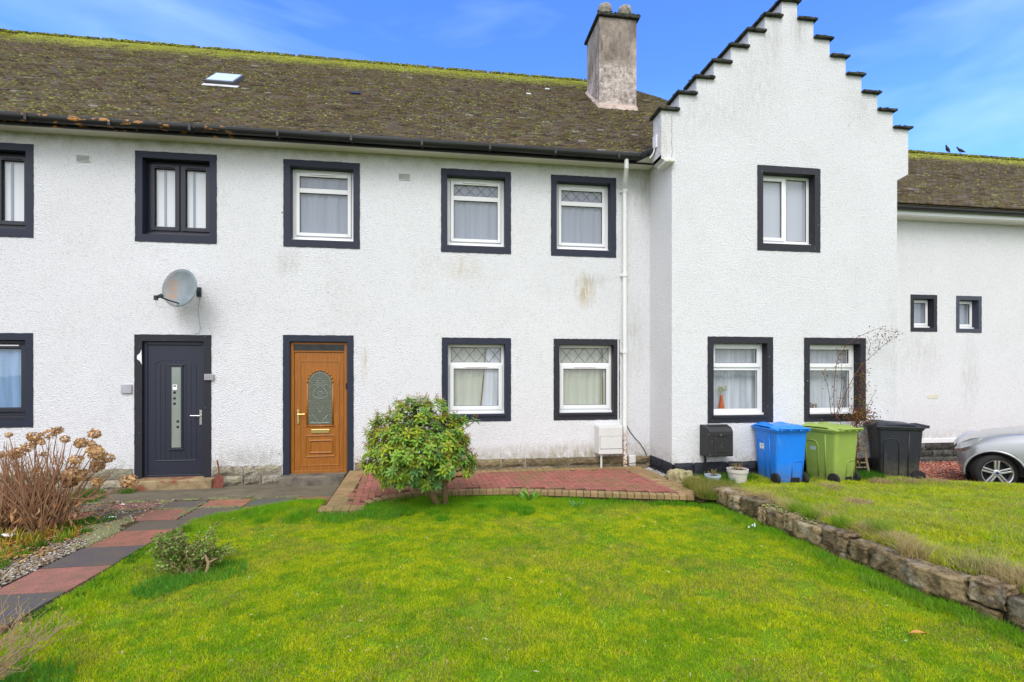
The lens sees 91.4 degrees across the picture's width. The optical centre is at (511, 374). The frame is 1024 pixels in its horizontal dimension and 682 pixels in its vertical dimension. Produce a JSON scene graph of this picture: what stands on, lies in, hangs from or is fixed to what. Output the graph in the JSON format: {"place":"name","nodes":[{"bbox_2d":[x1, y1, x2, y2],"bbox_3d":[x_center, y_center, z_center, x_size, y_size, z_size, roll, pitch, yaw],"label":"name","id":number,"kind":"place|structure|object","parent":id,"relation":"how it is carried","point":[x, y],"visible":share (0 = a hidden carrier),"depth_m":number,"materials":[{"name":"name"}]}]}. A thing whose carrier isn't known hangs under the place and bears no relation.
{"place":"outdoors","nodes":[
{"label":"outdoors","id":0,"kind":"place"},
{"bbox_2d":[0,500,209,633],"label":"garden bed","id":1,"kind":"object","parent":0,"point":[127,525],"visible":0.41,"depth_m":4.52,"materials":[{"name":"soil"}]},
{"bbox_2d":[0,521,105,567],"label":"fallen leaves","id":2,"kind":"object","parent":1,"relation":"on","point":[18,549],"visible":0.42,"depth_m":4.86,"materials":[{"name":"brown dry leaf"}]},
{"bbox_2d":[0,532,109,587],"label":"pale gravel","id":3,"kind":"structure","parent":1,"relation":"on","point":[47,557],"depth_m":4.55,"materials":[{"name":"grey gravel"}]},
{"bbox_2d":[0,486,137,569],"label":"bed grass","id":4,"kind":"structure","parent":1,"relation":"on","point":[69,530],"depth_m":5.12,"materials":[{"name":"green plant"}]},
{"bbox_2d":[0,426,138,542],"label":"hydrangea","id":5,"kind":"object","parent":1,"relation":"on","point":[32,511],"visible":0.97,"depth_m":5.44,"materials":[{"name":"brown plant"}]},
{"bbox_2d":[0,489,176,582],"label":"bed gravel","id":6,"kind":"structure","parent":1,"relation":"on","point":[80,514],"depth_m":5.85,"materials":[{"name":"grey gravel"}]},
{"bbox_2d":[75,520,134,545],"bbox_3d":[-4.422,1.688,5.389,0.568,0.026,1.041,0,0,-38],"label":"bed moss","id":7,"kind":"object","parent":1,"relation":"on","point":[106,530],"visible":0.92,"depth_m":5.38,"materials":[{"name":"plant"}]},
{"bbox_2d":[0,496,330,630],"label":"path","id":8,"kind":"structure","parent":0,"point":[49,583],"depth_m":4.73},
{"bbox_2d":[67,496,284,548],"bbox_3d":[-4.298,1.688,5.810,2.633,0.022,1.911,0,0,-8],"label":"path moss","id":9,"kind":"object","parent":8,"relation":"on","point":[188,509],"visible":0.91,"depth_m":6.25,"materials":[{"name":"green plant"}]},
{"bbox_2d":[0,28,341,490],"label":"terraced house","id":10,"kind":"structure","parent":0,"point":[121,180],"depth_m":7.48,"materials":[{"name":"white roughcast render"},{"name":"roof tile"},{"name":"pale stone"}]},
{"bbox_2d":[0,142,33,237],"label":"window","id":11,"kind":"structure","parent":10,"relation":"in","point":[16,160],"depth_m":7.35,"materials":[{"name":"grey plastic"}]},
{"bbox_2d":[0,333,33,427],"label":"window","id":12,"kind":"structure","parent":10,"relation":"in","point":[16,349],"depth_m":7.33,"materials":[{"name":"grey plastic"}]},
{"bbox_2d":[121,384,131,392],"bbox_3d":[-5.739,0.215,7.445,0.145,0.130,0.024,0,0,-8],"label":"number plaque","id":13,"kind":"object","parent":10,"relation":"attached to","point":[126,388],"visible":1,"depth_m":7.43,"materials":[{"name":"grey plastic"}]},
{"bbox_2d":[134,334,211,478],"bbox_3d":[-5.121,0.489,7.596,1.076,2.183,0.111,0,0,-8],"label":"front door","id":14,"kind":"structure","parent":10,"relation":"in","point":[172,396],"depth_m":7.59,"materials":[{"name":"grey plastic"}]},
{"bbox_2d":[135,150,216,243],"bbox_3d":[-5.085,-2.670,7.648,1.144,1.365,0.198,0,0,-8],"label":"window","id":15,"kind":"structure","parent":10,"relation":"in","point":[176,193],"depth_m":7.66,"materials":[{"name":"grey plastic"}]},
{"bbox_2d":[153,269,201,333],"bbox_3d":[-4.823,-1.075,7.235,0.488,0.935,0.642,0,0,-24],"label":"satellite dish","id":16,"kind":"object","parent":10,"relation":"attached to","point":[180,288],"visible":1,"depth_m":7.30,"materials":[{"name":"grey metal"}]},
{"bbox_2d":[204,374,213,379],"bbox_3d":[-4.605,0.042,7.602,0.135,0.093,0.025,0,0,-8],"label":"number plaque","id":17,"kind":"object","parent":10,"relation":"attached to","point":[208,376],"visible":1,"depth_m":7.59,"materials":[{"name":"grey plastic"}]},
{"bbox_2d":[13,484,338,503],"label":"pavement","id":18,"kind":"structure","parent":0,"point":[259,490],"depth_m":7.11,"materials":[{"name":"concrete"}]},
{"bbox_2d":[98,495,276,503],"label":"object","id":19,"kind":"object","parent":18,"relation":"on","point":[197,498],"visible":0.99,"depth_m":6.75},
{"bbox_2d":[212,460,223,487],"bbox_3d":[-4.398,1.493,7.515,0.144,0.394,0.157,0,0,-8],"label":"shovel","id":20,"kind":"object","parent":18,"relation":"on","point":[218,481],"visible":1,"depth_m":7.47,"materials":[{"name":"red paint"}]},
{"bbox_2d":[345,469,675,505],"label":"patio","id":21,"kind":"structure","parent":0,"point":[613,480],"depth_m":7.28,"materials":[{"name":"red brick"}]},
{"bbox_2d":[0,493,1023,681],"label":"lawn","id":22,"kind":"structure","parent":0,"point":[517,676],"depth_m":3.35,"materials":[{"name":"green plant"}]},
{"bbox_2d":[0,586,86,680],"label":"twiggy shrub","id":23,"kind":"object","parent":22,"relation":"on","point":[4,666],"visible":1,"depth_m":2.70,"materials":[{"name":"brown plant"}]},
{"bbox_2d":[146,522,239,575],"bbox_3d":[-2.774,1.497,4.368,0.754,0.410,0.526,0,0,-8],"label":"shrub","id":24,"kind":"object","parent":22,"relation":"on","point":[179,553],"visible":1,"depth_m":4.28,"materials":[{"name":"green plant"}]},
{"bbox_2d":[357,392,479,504],"bbox_3d":[-1.171,0.981,6.359,1.530,1.519,1.446,0,0,-8],"label":"evergreen bush","id":25,"kind":"object","parent":22,"relation":"on","point":[430,466],"visible":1,"depth_m":6.02,"materials":[{"name":"green plant"}]},
{"bbox_2d":[317,466,696,513],"bbox_3d":[-0.011,1.639,7.203,4.963,0.255,2.063,0,0,-8],"label":"patio border","id":26,"kind":"object","parent":22,"relation":"on","point":[340,497],"visible":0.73,"depth_m":6.75,"materials":[{"name":"brick"},{"name":"brown brick"}]},
{"bbox_2d":[518,487,542,500],"bbox_3d":[0.241,1.614,6.659,0.321,0.184,0.293,0,0,-8],"label":"bulb plant","id":27,"kind":"object","parent":22,"relation":"on","point":[526,496],"visible":0.81,"depth_m":6.62,"materials":[{"name":"green plant"}]},
{"bbox_2d":[568,499,583,507],"bbox_3d":[0.820,1.658,6.398,0.194,0.108,0.193,0,0,-42],"label":"bulb plant","id":28,"kind":"object","parent":22,"relation":"on","point":[574,504],"visible":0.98,"depth_m":6.40,"materials":[{"name":"green plant"}]},
{"bbox_2d":[908,630,925,634],"bbox_3d":[2.593,1.654,3.199,0.120,0.022,0.038,0,0,-8],"label":"fallen leaf","id":29,"kind":"object","parent":22,"relation":"on","point":[914,631],"visible":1,"depth_m":3.21,"materials":[{"name":"orange plant"}]},
{"bbox_2d":[0,0,1023,157],"label":"sky","id":30,"kind":"structure","parent":0,"point":[952,71],"materials":[{"name":"blue"}]},
{"bbox_2d":[83,507,978,681],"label":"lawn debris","id":31,"kind":"object","parent":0,"point":[499,608],"visible":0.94,"depth_m":3.61,"materials":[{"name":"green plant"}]},
{"bbox_2d":[665,476,712,501],"bbox_3d":[2.558,1.630,7.407,0.560,0.030,1.900,0,0,-8],"label":"garden bed","id":32,"kind":"object","parent":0,"point":[699,499],"visible":0.05,"depth_m":6.52,"materials":[{"name":"soil"}]},
{"bbox_2d":[645,467,666,476],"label":"corner gravel","id":33,"kind":"structure","parent":32,"relation":"on","point":[655,471],"depth_m":8.20,"materials":[{"name":"grey gravel"}]},
{"bbox_2d":[666,468,699,483],"bbox_3d":[2.567,1.557,7.428,0.517,0.299,0.390,0,0,-8],"label":"rock","id":34,"kind":"object","parent":32,"relation":"on","point":[675,474],"visible":0.31,"depth_m":7.36,"materials":[{"name":"stone"}]},
{"bbox_2d":[700,472,1023,592],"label":"neighbour lawn","id":35,"kind":"structure","parent":0,"point":[923,533],"depth_m":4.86,"materials":[{"name":"green plant"}]},
{"bbox_2d":[704,469,720,479],"bbox_3d":[2.970,1.515,7.391,0.235,0.234,0.251,0,0,-8],"label":"flower pot","id":36,"kind":"object","parent":35,"relation":"on","point":[714,475],"visible":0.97,"depth_m":7.35,"materials":[{"name":"ceramic"}]},
{"bbox_2d":[726,462,748,482],"bbox_3d":[3.375,1.474,7.483,0.306,0.319,0.306,0,0,-8],"label":"flower pot","id":37,"kind":"object","parent":35,"relation":"on","point":[739,472],"visible":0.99,"depth_m":7.38,"materials":[{"name":"white ceramic"}]},
{"bbox_2d":[751,422,810,483],"bbox_3d":[4.123,1.195,7.691,0.559,0.902,0.747,0,0,-6],"label":"wheelie bin","id":38,"kind":"object","parent":35,"relation":"on","point":[780,446],"visible":0.96,"depth_m":7.44,"materials":[{"name":"plastic"}]},
{"bbox_2d":[802,422,863,482],"bbox_3d":[4.907,1.200,7.722,0.553,0.892,0.740,0,0,-21],"label":"wheelie bin","id":39,"kind":"object","parent":35,"relation":"on","point":[830,451],"visible":0.9,"depth_m":7.52,"materials":[{"name":"plastic"}]},
{"bbox_2d":[675,468,1023,589],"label":"neighbour grass tufts","id":40,"kind":"object","parent":35,"relation":"on","point":[702,486],"visible":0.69,"depth_m":4.72,"materials":[{"name":"plant"}]},
{"bbox_2d":[822,326,902,470],"bbox_3d":[5.633,0.396,7.999,1.373,2.372,0.392,0,0,-8],"label":"rose bush","id":41,"kind":"object","parent":35,"relation":"on","point":[857,414],"visible":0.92,"depth_m":8.00,"materials":[{"name":"brown plant"}]},
{"bbox_2d":[856,447,869,471],"bbox_3d":[5.616,1.400,8.070,0.312,0.430,0.182,0,0,-8],"label":"wooden ladder","id":42,"kind":"object","parent":35,"relation":"on","point":[865,455],"visible":0.47,"depth_m":8.06,"materials":[{"name":"brown wood"}]},
{"bbox_2d":[711,486,1023,633],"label":"stone wall","id":43,"kind":"structure","parent":35,"relation":"on","point":[996,598],"depth_m":4.07,"materials":[{"name":"grey stone"}]},
{"bbox_2d":[864,419,929,478],"bbox_3d":[6.085,1.196,7.961,0.762,0.920,0.570,0,0,18],"label":"wheelie bin","id":44,"kind":"object","parent":35,"relation":"on","point":[895,448],"visible":0.92,"depth_m":7.76,"materials":[{"name":"plastic"}]},
{"bbox_2d":[897,149,1023,461],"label":"terraced house","id":45,"kind":"structure","parent":0,"point":[960,291],"depth_m":10.68,"materials":[{"name":"white paint"}]},
{"bbox_2d":[910,294,936,331],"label":"window","id":46,"kind":"structure","parent":45,"relation":"in","point":[923,308],"depth_m":10.61,"materials":[{"name":"black plastic"}]},
{"bbox_2d":[956,296,981,332],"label":"window","id":47,"kind":"structure","parent":45,"relation":"in","point":[968,308],"depth_m":10.76,"materials":[{"name":"black plastic"}]},
{"label":"ground","id":48,"kind":"structure","parent":0,"visible":0},
{"bbox_2d":[233,2,669,485],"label":"terraced house","id":49,"kind":"structure","parent":48,"relation":"on","point":[469,243],"depth_m":8.24,"materials":[{"name":"white render"},{"name":"roof tile"},{"name":"moss"}]},
{"bbox_2d":[283,335,353,474],"bbox_3d":[-3.044,0.481,7.915,1.069,2.198,0.149,0,0,-8],"label":"front door","id":50,"kind":"structure","parent":49,"relation":"in","point":[318,374],"depth_m":7.89,"materials":[{"name":"brown wood"}]},
{"bbox_2d":[283,159,359,248],"bbox_3d":[-2.997,-2.670,7.947,1.157,1.366,0.198,0,0,-8],"label":"window","id":51,"kind":"structure","parent":49,"relation":"in","point":[321,199],"depth_m":7.96,"materials":[{"name":"white plastic"}]},
{"bbox_2d":[441,168,510,253],"bbox_3d":[-0.598,-2.670,8.290,1.152,1.366,0.198,0,0,-8],"label":"window","id":52,"kind":"structure","parent":49,"relation":"in","point":[475,204],"depth_m":8.32,"materials":[{"name":"white plastic"}]},
{"bbox_2d":[442,337,510,421],"bbox_3d":[-0.592,0.085,8.295,1.141,1.375,0.248,0,0,-8],"label":"window","id":53,"kind":"structure","parent":49,"relation":"in","point":[476,372],"depth_m":8.35,"materials":[{"name":"white plastic"}]},
{"bbox_2d":[551,174,615,257],"bbox_3d":[1.201,-2.670,8.547,1.144,1.365,0.198,0,0,-8],"label":"window","id":54,"kind":"structure","parent":49,"relation":"in","point":[583,208],"depth_m":8.58,"materials":[{"name":"white plastic"}]},
{"bbox_2d":[553,339,619,419],"bbox_3d":[1.254,0.085,8.559,1.157,1.376,0.248,0,0,-8],"label":"window","id":55,"kind":"structure","parent":49,"relation":"in","point":[585,371],"depth_m":8.61,"materials":[{"name":"white plastic"}]},
{"bbox_2d":[595,425,622,467],"bbox_3d":[1.655,1.228,8.413,0.486,0.744,0.208,0,0,-8],"label":"meter box","id":56,"kind":"object","parent":49,"relation":"attached to","point":[608,439],"visible":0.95,"depth_m":8.32,"materials":[{"name":"white plastic"}]},
{"bbox_2d":[600,436,621,448],"bbox_3d":[1.650,1.132,8.314,0.380,0.205,0.008,0,0,-8],"label":"door panel","id":57,"kind":"structure","parent":56,"relation":"in","point":[606,442],"depth_m":8.31,"materials":[{"name":"white plastic"}]},
{"bbox_2d":[628,455,635,465],"bbox_3d":[2.049,1.470,8.541,0.125,0.190,0.070,0,0,-8],"label":"junction box","id":58,"kind":"object","parent":49,"relation":"attached to","point":[632,459],"visible":1,"depth_m":8.51,"materials":[{"name":"white plastic"}]},
{"bbox_2d":[622,426,647,466],"bbox_3d":[2.092,1.200,8.522,0.485,0.802,0.111,0,0,-8],"label":"cable","id":59,"kind":"object","parent":49,"relation":"attached to","point":[642,447],"visible":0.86,"depth_m":8.56,"materials":[{"name":"white plastic"}]},
{"bbox_2d":[643,0,913,475],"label":"gabled house","id":60,"kind":"structure","parent":48,"relation":"on","point":[778,169],"depth_m":8.09,"materials":[{"name":"paint"}]},
{"bbox_2d":[700,424,732,476],"bbox_3d":[3.197,1.204,7.768,0.466,0.833,0.261,0,0,-8],"label":"meter box","id":61,"kind":"object","parent":60,"relation":"attached to","point":[716,440],"visible":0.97,"depth_m":7.66,"materials":[{"name":"black paint"}]},
{"bbox_2d":[714,433,731,455],"bbox_3d":[3.227,1.072,7.651,0.295,0.345,0.010,0,0,-8],"label":"door panel","id":62,"kind":"structure","parent":61,"relation":"in","point":[722,445],"depth_m":7.64,"materials":[{"name":"black paint"}]},
{"bbox_2d":[718,386,726,408],"bbox_3d":[3.417,0.418,8.134,0.147,0.473,0.105,0,0,-16],"label":"vase","id":63,"kind":"object","parent":60,"relation":"on","point":[721,404],"visible":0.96,"depth_m":8.11,"materials":[{"name":"orange glass"}]},
{"bbox_2d":[707,336,772,422],"bbox_3d":[3.622,0.085,8.096,1.131,1.375,0.319,0,0,-8],"label":"window","id":64,"kind":"structure","parent":60,"relation":"in","point":[744,365],"depth_m":8.11,"materials":[{"name":"white plastic"}]},
{"bbox_2d":[757,165,820,252],"bbox_3d":[4.466,-2.670,8.175,1.123,1.365,0.198,0,0,-8],"label":"window","id":65,"kind":"structure","parent":60,"relation":"in","point":[788,198],"depth_m":8.21,"materials":[{"name":"white plastic"}]},
{"bbox_2d":[804,337,865,421],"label":"window","id":66,"kind":"structure","parent":60,"relation":"in","point":[820,354],"depth_m":8.36,"materials":[{"name":"white plastic"}]},
{"label":"driveway","id":67,"kind":"structure","parent":0,"visible":0},
{"bbox_2d":[919,461,967,481],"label":"slate chips","id":68,"kind":"object","parent":67,"relation":"on","point":[942,469],"visible":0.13,"depth_m":9.58,"materials":[{"name":"red gravel"}]},
{"bbox_2d":[953,426,1023,483],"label":"car","id":69,"kind":"object","parent":67,"relation":"on","point":[992,455],"visible":0.94,"depth_m":7.96,"materials":[{"name":"silver metal"}]}
]}

